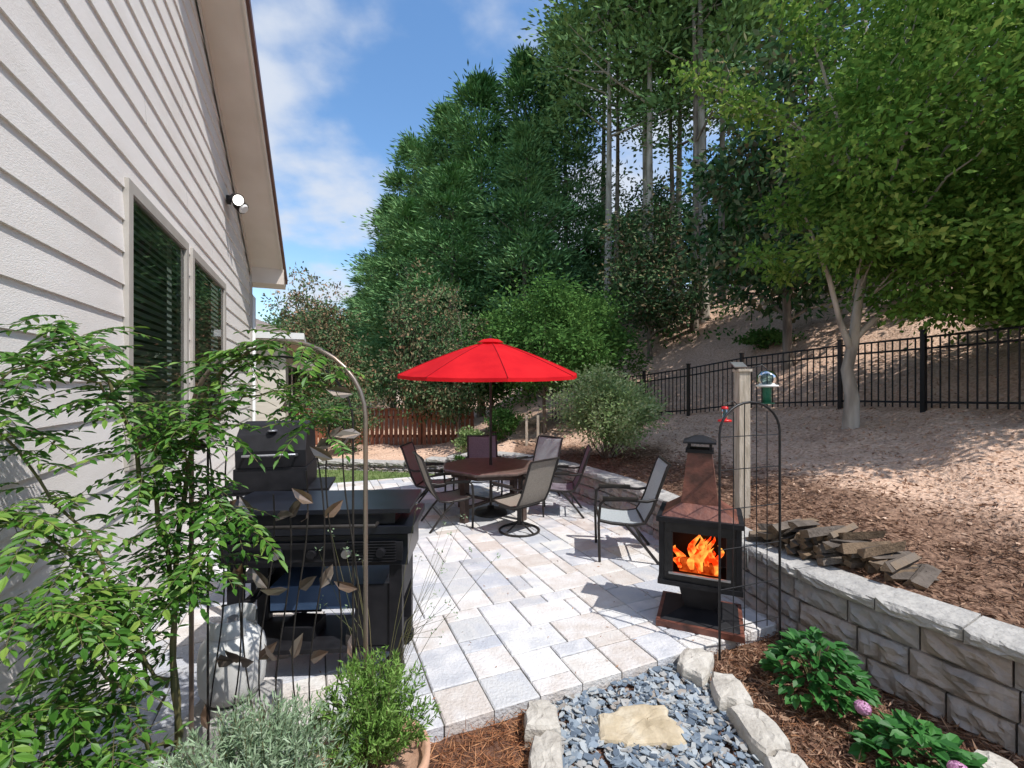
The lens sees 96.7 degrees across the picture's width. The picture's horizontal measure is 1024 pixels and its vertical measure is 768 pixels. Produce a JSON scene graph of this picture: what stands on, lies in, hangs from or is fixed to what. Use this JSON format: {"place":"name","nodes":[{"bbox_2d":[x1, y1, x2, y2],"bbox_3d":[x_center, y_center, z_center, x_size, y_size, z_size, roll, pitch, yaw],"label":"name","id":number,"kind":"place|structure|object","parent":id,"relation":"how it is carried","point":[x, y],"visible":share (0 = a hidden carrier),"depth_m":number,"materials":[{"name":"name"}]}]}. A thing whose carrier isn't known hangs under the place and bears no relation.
{"place":"outdoors","nodes":[
{"label":"outdoors","id":0,"kind":"place"},
{"bbox_2d":[146,683,367,767],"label":"silver lavender plant","id":1,"kind":"object","parent":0,"point":[258,747],"visible":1,"depth_m":1.77,"materials":[{"name":"green plant"}]},
{"bbox_2d":[317,468,434,482],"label":"lawn","id":2,"kind":"structure","parent":0,"point":[358,475],"depth_m":10.25,"materials":[{"name":"green plant"}]},
{"bbox_2d":[252,294,255,420],"bbox_3d":[-9.493,-0.172,8.249,9.649,4.344,0.634,0,0,-23],"label":"gutter","id":3,"kind":"object","parent":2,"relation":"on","point":[254,351],"visible":0.19,"depth_m":9.65,"materials":[{"name":"white metal"}]},
{"bbox_2d":[50,475,776,767],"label":"stone patio","id":4,"kind":"structure","parent":0,"point":[520,615],"depth_m":3.81,"materials":[{"name":"grey stone"}]},
{"bbox_2d":[181,679,282,767],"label":"concrete block","id":5,"kind":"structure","parent":4,"relation":"on","point":[267,686],"depth_m":2.48,"materials":[{"name":"grey concrete"}]},
{"bbox_2d":[197,603,266,717],"bbox_3d":[-1.570,1.537,2.560,0.335,0.497,0.335,0,0,0],"label":"propane tank","id":6,"kind":"object","parent":5,"relation":"on","point":[225,682],"visible":0.69,"depth_m":2.45,"materials":[{"name":"metal"}]},
{"bbox_2d":[210,420,335,612],"bbox_3d":[-2.072,1.160,4.020,0.900,1.660,0.581,0,0,-14],"label":"smoker grill","id":7,"kind":"object","parent":4,"relation":"on","point":[287,474],"visible":0.6,"depth_m":3.83,"materials":[{"name":"metal"}]},
{"bbox_2d":[214,489,424,677],"bbox_3d":[-1.322,1.413,3.148,1.314,1.174,0.844,0,0,-3],"label":"gas grill","id":8,"kind":"object","parent":4,"relation":"on","point":[392,514],"visible":0.74,"depth_m":3.08,"materials":[{"name":"metal"}]},
{"bbox_2d":[400,441,454,510],"bbox_3d":[-1.362,1.488,7.361,0.752,1.044,0.655,0,0,6],"label":"patio chair","id":9,"kind":"object","parent":4,"relation":"on","point":[407,449],"visible":0.71,"depth_m":7.31,"materials":[{"name":"fabric"}]},
{"bbox_2d":[413,451,473,533],"bbox_3d":[-0.984,1.488,6.457,0.752,1.044,0.655,0,0,-22],"label":"patio chair","id":10,"kind":"object","parent":4,"relation":"on","point":[451,496],"visible":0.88,"depth_m":6.32,"materials":[{"name":"fabric"}]},
{"bbox_2d":[465,435,502,494],"bbox_3d":[-0.517,1.488,8.261,0.655,1.044,0.752,0,0,-9],"label":"patio chair","id":11,"kind":"object","parent":4,"relation":"on","point":[477,446],"visible":0.41,"depth_m":8.53,"materials":[{"name":"brown fabric"}]},
{"bbox_2d":[397,335,576,517],"bbox_3d":[-0.330,0.620,7.055,2.613,2.759,2.610,0,0,11],"label":"patio umbrella","id":12,"kind":"object","parent":4,"relation":"on","point":[490,360],"visible":1,"depth_m":6.28,"materials":[{"name":"red fabric"}]},
{"bbox_2d":[444,457,531,523],"bbox_3d":[-0.330,1.625,7.050,1.441,0.750,1.441,0,0,-9],"label":"patio table","id":13,"kind":"object","parent":4,"relation":"on","point":[512,470],"visible":0.81,"depth_m":6.65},
{"bbox_2d":[490,457,559,537],"bbox_3d":[0.172,1.484,6.128,0.655,1.035,0.772,0,0,-45],"label":"swivel patio chair","id":14,"kind":"object","parent":4,"relation":"on","point":[538,481],"visible":1,"depth_m":6.01,"materials":[{"name":"fabric"}]},
{"bbox_2d":[515,435,563,495],"bbox_3d":[0.474,1.488,8.134,0.655,1.044,0.752,0,0,41],"label":"patio chair","id":15,"kind":"object","parent":4,"relation":"on","point":[546,447],"visible":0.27,"depth_m":8.35,"materials":[{"name":"fabric"}]},
{"bbox_2d":[542,444,591,518],"bbox_3d":[0.852,1.488,7.089,0.752,1.044,0.655,0,0,6],"label":"patio chair","id":16,"kind":"object","parent":4,"relation":"on","point":[568,487],"visible":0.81,"depth_m":7.03,"materials":[{"name":"brown fabric"}]},
{"bbox_2d":[594,455,670,564],"bbox_3d":[1.400,1.447,5.386,0.812,1.128,0.707,0,0,7],"label":"sling lounge chair","id":17,"kind":"object","parent":4,"relation":"on","point":[640,514],"visible":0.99,"depth_m":5.33,"materials":[{"name":"fabric"}]},
{"bbox_2d":[656,435,747,643],"bbox_3d":[1.627,1.220,3.893,0.697,1.560,0.580,0,0,24],"label":"outdoor fireplace","id":18,"kind":"object","parent":4,"relation":"on","point":[688,542],"visible":0.92,"depth_m":3.77,"materials":[{"name":"black metal"}]},
{"bbox_2d":[251,0,992,325],"label":"sky","id":19,"kind":"structure","parent":0,"point":[340,79],"materials":[{"name":"blue"}]},
{"bbox_2d":[299,274,1023,627],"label":"hillside","id":20,"kind":"structure","parent":0,"point":[701,350],"depth_m":7.39,"materials":[{"name":"soil"}]},
{"bbox_2d":[258,303,344,327],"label":"understory tree","id":21,"kind":"object","parent":20,"relation":"on","point":[273,320],"visible":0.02,"depth_m":41.64,"materials":[{"name":"green plant"}]},
{"bbox_2d":[291,300,363,394],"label":"understory tree","id":22,"kind":"object","parent":20,"relation":"on","point":[331,326],"depth_m":37.29,"materials":[{"name":"green plant"}]},
{"bbox_2d":[281,281,379,406],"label":"magnolia tree","id":23,"kind":"object","parent":20,"relation":"on","point":[331,345],"visible":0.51,"depth_m":17.17,"materials":[{"name":"green plant"}]},
{"bbox_2d":[293,383,389,452],"bbox_3d":[-4.579,0.934,12.328,2.415,1.955,2.450,0,0,0],"label":"evergreen shrub","id":24,"kind":"object","parent":20,"relation":"on","point":[355,401],"visible":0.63,"depth_m":12.18,"materials":[{"name":"green plant"}]},
{"bbox_2d":[311,322,374,406],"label":"understory tree","id":25,"kind":"object","parent":20,"relation":"on","point":[355,351],"visible":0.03,"depth_m":31.64,"materials":[{"name":"green plant"}]},
{"bbox_2d":[302,383,402,404],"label":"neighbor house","id":26,"kind":"structure","parent":20,"relation":"on","point":[379,403],"depth_m":40.50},
{"bbox_2d":[333,191,401,407],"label":"pine tree","id":27,"kind":"object","parent":20,"relation":"on","point":[379,248],"visible":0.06,"depth_m":32.10,"materials":[{"name":"green plant"}]},
{"bbox_2d":[333,254,402,405],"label":"pine tree","id":28,"kind":"object","parent":20,"relation":"on","point":[354,281],"visible":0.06,"depth_m":37.75,"materials":[{"name":"green plant"}]},
{"bbox_2d":[291,408,473,444],"bbox_3d":[-5.397,1.337,14.361,8.405,1.155,0.272,0,0,0],"label":"wooden fence","id":29,"kind":"object","parent":20,"relation":"on","point":[414,436],"visible":0.2,"depth_m":14.28,"materials":[{"name":"red wood"}]},
{"bbox_2d":[336,126,450,412],"bbox_3d":[-6.721,-7.298,29.528,8.940,18.761,9.971,0,0,-4],"label":"pine tree","id":30,"kind":"object","parent":20,"relation":"on","point":[395,181],"visible":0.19,"depth_m":29.13,"materials":[{"name":"green plant"}]},
{"bbox_2d":[348,94,517,351],"bbox_3d":[-4.348,-7.379,26.998,10.408,19.036,10.357,0,0,-17],"label":"pine tree","id":31,"kind":"object","parent":20,"relation":"on","point":[432,145],"visible":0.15,"depth_m":26.22,"materials":[{"name":"green plant"}]},
{"bbox_2d":[354,155,513,425],"bbox_3d":[-2.635,-3.982,20.019,8.475,12.178,7.599,0,0,44],"label":"pine tree","id":32,"kind":"object","parent":20,"relation":"on","point":[448,180],"visible":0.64,"depth_m":19.68,"materials":[{"name":"green plant"}]},
{"bbox_2d":[414,279,504,441],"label":"magnolia tree","id":33,"kind":"object","parent":20,"relation":"on","point":[458,399],"visible":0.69,"depth_m":13.34,"materials":[{"name":"green plant"}]},
{"bbox_2d":[451,425,484,453],"bbox_3d":[-0.994,1.367,11.249,0.894,0.725,0.944,0,0,13],"label":"evergreen shrub","id":34,"kind":"object","parent":20,"relation":"on","point":[462,439],"visible":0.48,"depth_m":11.01,"materials":[{"name":"green plant"}]},
{"bbox_2d":[410,59,541,417],"bbox_3d":[-1.599,-7.721,25.591,9.387,19.594,10.470,0,0,-28],"label":"pine tree","id":35,"kind":"object","parent":20,"relation":"on","point":[475,90],"visible":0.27,"depth_m":24.17,"materials":[{"name":"green plant"}]},
{"bbox_2d":[427,302,541,433],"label":"maple tree","id":36,"kind":"object","parent":20,"relation":"on","point":[496,394],"visible":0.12,"depth_m":14.00,"materials":[{"name":"green plant"}]},
{"bbox_2d":[481,407,531,442],"bbox_3d":[-0.262,1.049,11.546,1.290,0.984,1.233,0,0,27],"label":"evergreen shrub","id":37,"kind":"object","parent":20,"relation":"on","point":[505,422],"visible":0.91,"depth_m":11.43,"materials":[{"name":"green plant"}]},
{"bbox_2d":[442,114,598,404],"bbox_3d":[0.374,-5.184,20.279,8.326,12.552,8.286,0,0,34],"label":"pine tree","id":38,"kind":"object","parent":20,"relation":"on","point":[516,203],"visible":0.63,"depth_m":19.27,"materials":[{"name":"green plant"}]},
{"bbox_2d":[454,41,603,339],"bbox_3d":[1.155,-8.920,24.727,10.408,19.163,10.357,0,0,21],"label":"pine tree","id":39,"kind":"object","parent":20,"relation":"on","point":[516,84],"visible":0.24,"depth_m":24.00,"materials":[{"name":"green plant"}]},
{"bbox_2d":[525,415,538,445],"bbox_3d":[0.485,1.200,10.900,0.330,0.900,0.060,0,0,0],"label":"garden post","id":40,"kind":"object","parent":20,"relation":"on","point":[526,430],"visible":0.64,"depth_m":10.87,"materials":[{"name":"brown wood"}]},
{"bbox_2d":[455,263,635,432],"bbox_3d":[0.827,-0.840,12.735,4.873,4.857,5.411,0,0,-6],"label":"maple tree","id":41,"kind":"object","parent":20,"relation":"on","point":[548,334],"visible":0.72,"depth_m":11.92,"materials":[{"name":"green plant"}]},
{"bbox_2d":[512,8,637,298],"bbox_3d":[2.838,-10.767,24.981,8.475,19.271,7.599,0,0,45],"label":"pine tree","id":42,"kind":"object","parent":20,"relation":"on","point":[579,184],"visible":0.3,"depth_m":23.51,"materials":[{"name":"green plant"}]},
{"bbox_2d":[531,253,630,349],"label":"understory tree","id":43,"kind":"object","parent":20,"relation":"on","point":[588,271],"visible":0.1,"depth_m":20.07,"materials":[{"name":"green plant"}]},
{"bbox_2d":[560,229,612,285],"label":"understory tree","id":44,"kind":"object","parent":20,"relation":"on","point":[588,252],"visible":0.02,"depth_m":24.50,"materials":[{"name":"green plant"}]},
{"bbox_2d":[538,281,653,386],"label":"maple tree","id":45,"kind":"object","parent":20,"relation":"on","point":[600,303],"visible":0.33,"depth_m":13.56,"materials":[{"name":"green plant"}]},
{"bbox_2d":[538,355,671,458],"bbox_3d":[1.890,0.441,8.581,2.818,2.048,2.950,0,0,0],"label":"flowering shrub","id":46,"kind":"object","parent":20,"relation":"on","point":[613,406],"visible":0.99,"depth_m":8.44,"materials":[{"name":"green plant"}]},
{"bbox_2d":[537,0,686,325],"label":"tall pine tree","id":47,"kind":"object","parent":20,"relation":"on","point":[618,128],"visible":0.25,"depth_m":21.37,"materials":[{"name":"green plant"}]},
{"bbox_2d":[525,0,705,269],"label":"tall pine tree","id":48,"kind":"object","parent":20,"relation":"on","point":[603,145],"visible":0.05,"depth_m":24.46,"materials":[{"name":"green plant"}]},
{"bbox_2d":[500,0,742,352],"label":"tall pine tree","id":49,"kind":"object","parent":20,"relation":"on","point":[586,14],"visible":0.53,"depth_m":18.98,"materials":[{"name":"green plant"}]},
{"bbox_2d":[533,0,732,292],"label":"tall pine tree","id":50,"kind":"object","parent":20,"relation":"on","point":[644,131],"visible":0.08,"depth_m":20.93,"materials":[{"name":"green plant"}]},
{"bbox_2d":[587,207,678,312],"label":"understory tree","id":51,"kind":"object","parent":20,"relation":"on","point":[598,251],"visible":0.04,"depth_m":22.35,"materials":[{"name":"green plant"}]},
{"bbox_2d":[598,167,691,294],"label":"understory tree","id":52,"kind":"object","parent":20,"relation":"on","point":[656,189],"visible":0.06,"depth_m":23.48,"materials":[{"name":"green plant"}]},
{"bbox_2d":[522,0,775,339],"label":"tall pine tree","id":53,"kind":"object","parent":20,"relation":"on","point":[629,21],"visible":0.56,"depth_m":17.47,"materials":[{"name":"green plant"}]},
{"bbox_2d":[580,169,733,360],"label":"magnolia tree","id":54,"kind":"object","parent":20,"relation":"on","point":[632,270],"visible":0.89,"depth_m":15.82,"materials":[{"name":"green plant"}]},
{"bbox_2d":[593,1,742,294],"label":"tall pine tree","id":55,"kind":"object","parent":20,"relation":"on","point":[671,163],"visible":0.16,"depth_m":21.52,"materials":[{"name":"green plant"}]},
{"bbox_2d":[620,0,755,286],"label":"tall pine tree","id":56,"kind":"object","parent":20,"relation":"on","point":[679,162],"visible":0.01,"depth_m":22.86,"materials":[{"name":"green plant"}]},
{"bbox_2d":[589,0,792,323],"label":"tall pine tree","id":57,"kind":"object","parent":20,"relation":"on","point":[701,123],"visible":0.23,"depth_m":16.87,"materials":[{"name":"green plant"}]},
{"bbox_2d":[654,167,742,284],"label":"understory tree","id":58,"kind":"object","parent":20,"relation":"on","point":[708,215],"visible":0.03,"depth_m":24.14,"materials":[{"name":"green plant"}]},
{"bbox_2d":[598,0,805,332],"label":"tall pine tree","id":59,"kind":"object","parent":20,"relation":"on","point":[652,99],"visible":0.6,"depth_m":16.27,"materials":[{"name":"green plant"}]},
{"bbox_2d":[652,52,761,169],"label":"tall pine tree","id":60,"kind":"object","parent":20,"relation":"on","point":[686,136],"visible":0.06,"depth_m":26.06,"materials":[{"name":"green plant"}]},
{"bbox_2d":[630,0,792,301],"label":"tall pine tree","id":61,"kind":"object","parent":20,"relation":"on","point":[722,141],"visible":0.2,"depth_m":17.90,"materials":[{"name":"green plant"}]},
{"bbox_2d":[707,189,772,283],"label":"understory tree","id":62,"kind":"object","parent":20,"relation":"on","point":[730,222],"visible":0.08,"depth_m":19.94,"materials":[{"name":"green plant"}]},
{"bbox_2d":[724,362,766,518],"bbox_3d":[2.596,0.634,5.100,0.478,1.764,0.150,0,0,0],"label":"wooden post","id":63,"kind":"object","parent":20,"relation":"on","point":[741,385],"visible":0.91,"depth_m":5.04,"materials":[{"name":"beige wood"}]},
{"bbox_2d":[718,406,731,421],"bbox_3d":[2.360,0.337,5.050,0.150,0.180,0.150,0,0,0],"label":"hummingbird feeder","id":64,"kind":"object","parent":63,"relation":"attached to","point":[726,419],"visible":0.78,"depth_m":5.03,"materials":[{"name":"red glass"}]},
{"bbox_2d":[755,370,778,403],"bbox_3d":[2.830,0.033,5.050,0.230,0.373,0.230,0,0,0],"label":"bird feeder","id":65,"kind":"object","parent":63,"relation":"attached to","point":[766,394],"visible":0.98,"depth_m":5.01,"materials":[{"name":"green plastic"}]},
{"bbox_2d":[660,0,860,295],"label":"tall pine tree","id":66,"kind":"object","parent":20,"relation":"on","point":[716,26],"visible":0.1,"depth_m":16.13,"materials":[{"name":"green plant"}]},
{"bbox_2d":[731,325,806,349],"bbox_3d":[7.143,-1.267,12.874,1.913,0.777,1.913,0,0,0],"label":"hill ivy","id":67,"kind":"object","parent":20,"relation":"on","point":[767,337],"visible":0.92,"depth_m":12.56,"materials":[{"name":"green plant"}]},
{"bbox_2d":[668,0,886,276],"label":"tall pine tree","id":68,"kind":"object","parent":20,"relation":"on","point":[769,40],"visible":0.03,"depth_m":18.32,"materials":[{"name":"green plant"}]},
{"bbox_2d":[547,323,1023,624],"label":"leaf litter","id":69,"kind":"object","parent":20,"relation":"on","point":[944,570],"visible":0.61,"depth_m":5.04,"materials":[{"name":"plant"}]},
{"bbox_2d":[549,325,1023,420],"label":"iron fence","id":70,"kind":"object","parent":20,"relation":"on","point":[923,348],"visible":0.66,"depth_m":7.83,"materials":[{"name":"black metal"}]},
{"bbox_2d":[622,277,951,349],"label":"undergrowth","id":71,"kind":"object","parent":20,"relation":"on","point":[734,314],"visible":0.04,"depth_m":15.90,"materials":[{"name":"green plant"}]},
{"bbox_2d":[713,0,883,126],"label":"tall pine tree","id":72,"kind":"object","parent":20,"relation":"on","point":[807,26],"visible":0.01,"depth_m":19.08,"materials":[{"name":"green plant"}]},
{"bbox_2d":[699,0,900,74],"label":"tall pine tree","id":73,"kind":"object","parent":20,"relation":"on","point":[787,9],"visible":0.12,"depth_m":15.60,"materials":[{"name":"green plant"}]},
{"bbox_2d":[654,0,947,370],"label":"magnolia tree","id":74,"kind":"object","parent":20,"relation":"on","point":[749,177],"visible":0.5,"depth_m":11.26,"materials":[{"name":"green plant"}]},
{"bbox_2d":[658,0,1023,428],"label":"deciduous tree","id":75,"kind":"object","parent":20,"relation":"on","point":[916,224],"visible":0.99,"depth_m":6.33,"materials":[{"name":"green plant"}]},
{"bbox_2d":[746,518,941,589],"bbox_3d":[2.722,1.342,3.866,0.624,0.311,1.348,0,0,-37],"label":"firewood pile","id":76,"kind":"object","parent":20,"relation":"on","point":[809,538],"visible":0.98,"depth_m":3.68,"materials":[{"name":"brown wood"}]},
{"bbox_2d":[757,12,1022,290],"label":"magnolia tree","id":77,"kind":"object","parent":20,"relation":"on","point":[981,104],"visible":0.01,"depth_m":11.30,"materials":[{"name":"green plant"}]},
{"bbox_2d":[837,1,993,85],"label":"tall pine tree","id":78,"kind":"object","parent":20,"relation":"on","point":[875,18],"visible":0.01,"depth_m":19.04,"materials":[{"name":"green plant"}]},
{"bbox_2d":[933,25,1021,161],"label":"understory tree","id":79,"kind":"object","parent":20,"relation":"on","point":[1015,70],"depth_m":13.59,"materials":[{"name":"green plant"}]},
{"bbox_2d":[317,451,1023,756],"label":"retaining wall","id":80,"kind":"structure","parent":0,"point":[963,667],"depth_m":3.06,"materials":[{"name":"grey stone"}]},
{"label":"ground","id":81,"kind":"structure","parent":0,"visible":0},
{"bbox_2d":[0,0,249,766],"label":"lap siding","id":82,"kind":"object","parent":81,"relation":"on","point":[80,139],"visible":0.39,"depth_m":2.83,"materials":[{"name":"beige wood"}]},
{"bbox_2d":[122,177,188,470],"bbox_3d":[-3.198,-0.435,4.053,0.215,2.130,1.690,0,0,-23],"label":"window","id":83,"kind":"structure","parent":82,"relation":"attached to","point":[146,279],"depth_m":4.07,"materials":[{"name":"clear glass"}]},
{"bbox_2d":[172,247,225,438],"bbox_3d":[-3.992,-0.435,5.904,0.215,2.130,2.000,0,0,-23],"label":"window","id":84,"kind":"structure","parent":82,"relation":"attached to","point":[200,319],"depth_m":5.92,"materials":[{"name":"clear glass"}]},
{"bbox_2d":[133,0,287,289],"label":"gable roof","id":85,"kind":"structure","parent":82,"relation":"on","point":[229,36],"depth_m":6.85,"materials":[{"name":"beige paint"}]},
{"bbox_2d":[226,193,248,213],"bbox_3d":[-4.262,-2.802,7.032,0.281,0.236,0.454,0,0,-20],"label":"flood light","id":86,"kind":"object","parent":82,"relation":"attached to","point":[240,205],"visible":1,"depth_m":6.96,"materials":[{"name":"white plastic"}]},
{"bbox_2d":[256,319,306,420],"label":"wing","id":87,"kind":"structure","parent":81,"relation":"on","point":[267,408],"depth_m":11.70,"materials":[{"name":"beige paint"}]},
{"bbox_2d":[167,267,251,422],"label":"corner trim","id":88,"kind":"structure","parent":87,"relation":"attached to","point":[212,308],"depth_m":9.26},
{"bbox_2d":[260,261,349,407],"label":"magnolia tree","id":89,"kind":"object","parent":81,"relation":"on","point":[297,300],"visible":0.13,"depth_m":18.66,"materials":[{"name":"green plant"}]},
{"bbox_2d":[342,193,470,413],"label":"pine tree","id":90,"kind":"object","parent":81,"relation":"on","point":[387,264],"visible":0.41,"depth_m":23.09,"materials":[{"name":"green plant"}]},
{"bbox_2d":[355,258,472,442],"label":"magnolia tree","id":91,"kind":"object","parent":81,"relation":"on","point":[416,337],"visible":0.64,"depth_m":14.19,"materials":[{"name":"green plant"}]},
{"bbox_2d":[319,514,1023,767],"bbox_3d":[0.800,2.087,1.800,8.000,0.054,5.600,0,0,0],"label":"mulch bed","id":92,"kind":"object","parent":81,"relation":"on","point":[492,749],"visible":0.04,"depth_m":2.69,"materials":[{"name":"brown plant"}]},
{"bbox_2d":[0,314,373,767],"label":"wisteria vine","id":93,"kind":"object","parent":92,"relation":"on","point":[72,623],"visible":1,"depth_m":1.87,"materials":[{"name":"green plant"}]},
{"bbox_2d":[184,338,367,764],"bbox_3d":[-1.191,0.929,2.292,0.926,2.322,0.207,0,0,0],"label":"metal trellis","id":94,"kind":"object","parent":92,"relation":"on","point":[320,452],"visible":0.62,"depth_m":2.31,"materials":[{"name":"brown metal"}]},
{"bbox_2d":[315,714,430,767],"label":"terracotta pot","id":95,"kind":"object","parent":92,"relation":"on","point":[414,756],"visible":0.24,"depth_m":2.10,"materials":[{"name":"orange ceramic"}]},
{"bbox_2d":[307,644,441,767],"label":"green herb plant","id":96,"kind":"object","parent":95,"relation":"in","point":[371,720],"visible":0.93,"depth_m":2.04,"materials":[{"name":"green plant"}]},
{"bbox_2d":[315,504,500,710],"bbox_3d":[-0.539,1.250,2.510,1.001,1.102,0.425,0,0,20],"label":"wispy plant","id":97,"kind":"object","parent":92,"relation":"on","point":[412,637],"visible":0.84,"depth_m":2.41,"materials":[{"name":"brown plant"}]},
{"bbox_2d":[551,663,763,767],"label":"slate gravel","id":98,"kind":"structure","parent":92,"relation":"on","point":[695,715],"depth_m":2.71,"materials":[{"name":"grey gravel"}]},
{"bbox_2d":[598,704,686,749],"bbox_3d":[0.776,2.046,2.396,0.554,0.057,1.000,0,0,0],"label":"stepping stone","id":99,"kind":"object","parent":98,"relation":"on","point":[644,725],"visible":0.99,"depth_m":2.68,"materials":[{"name":"beige stone"}]},
{"bbox_2d":[524,648,807,767],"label":"edging stones","id":100,"kind":"object","parent":92,"relation":"on","point":[761,734],"visible":1,"depth_m":2.65,"materials":[{"name":"grey stone"}]},
{"bbox_2d":[718,401,780,660],"bbox_3d":[1.845,1.105,3.520,0.622,1.949,0.020,0,0,-19],"label":"garden trellis","id":101,"kind":"object","parent":92,"relation":"on","point":[744,507],"visible":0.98,"depth_m":3.50,"materials":[{"name":"black metal"}]},
{"bbox_2d":[759,626,882,720],"bbox_3d":[2.027,1.870,3.011,0.672,0.447,0.710,0,0,0],"label":"hydrangea bush","id":102,"kind":"object","parent":92,"relation":"on","point":[835,657],"visible":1,"depth_m":2.90,"materials":[{"name":"green plant"}]},
{"bbox_2d":[845,708,987,767],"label":"hydrangea bush","id":103,"kind":"object","parent":92,"relation":"on","point":[898,728],"visible":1,"depth_m":2.44,"materials":[{"name":"green plant"}]},
{"bbox_2d":[975,749,1017,767],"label":"loose stone","id":104,"kind":"object","parent":92,"relation":"on","point":[995,760],"visible":0.67,"depth_m":2.39,"materials":[{"name":"grey stone"}]},
{"bbox_3d":[-1.000,1.850,9.000,0.400,0.300,0.400,0,0,0],"label":"white planter","id":105,"kind":"object","parent":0,"visible":0},
{"bbox_2d":[452,454,464,460],"bbox_3d":[-0.987,1.569,8.964,0.508,0.386,0.642,0,0,0],"label":"potted plant","id":106,"kind":"object","parent":105,"relation":"on","point":[459,457],"visible":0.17,"depth_m":8.94,"materials":[{"name":"green plant"}]}
]}

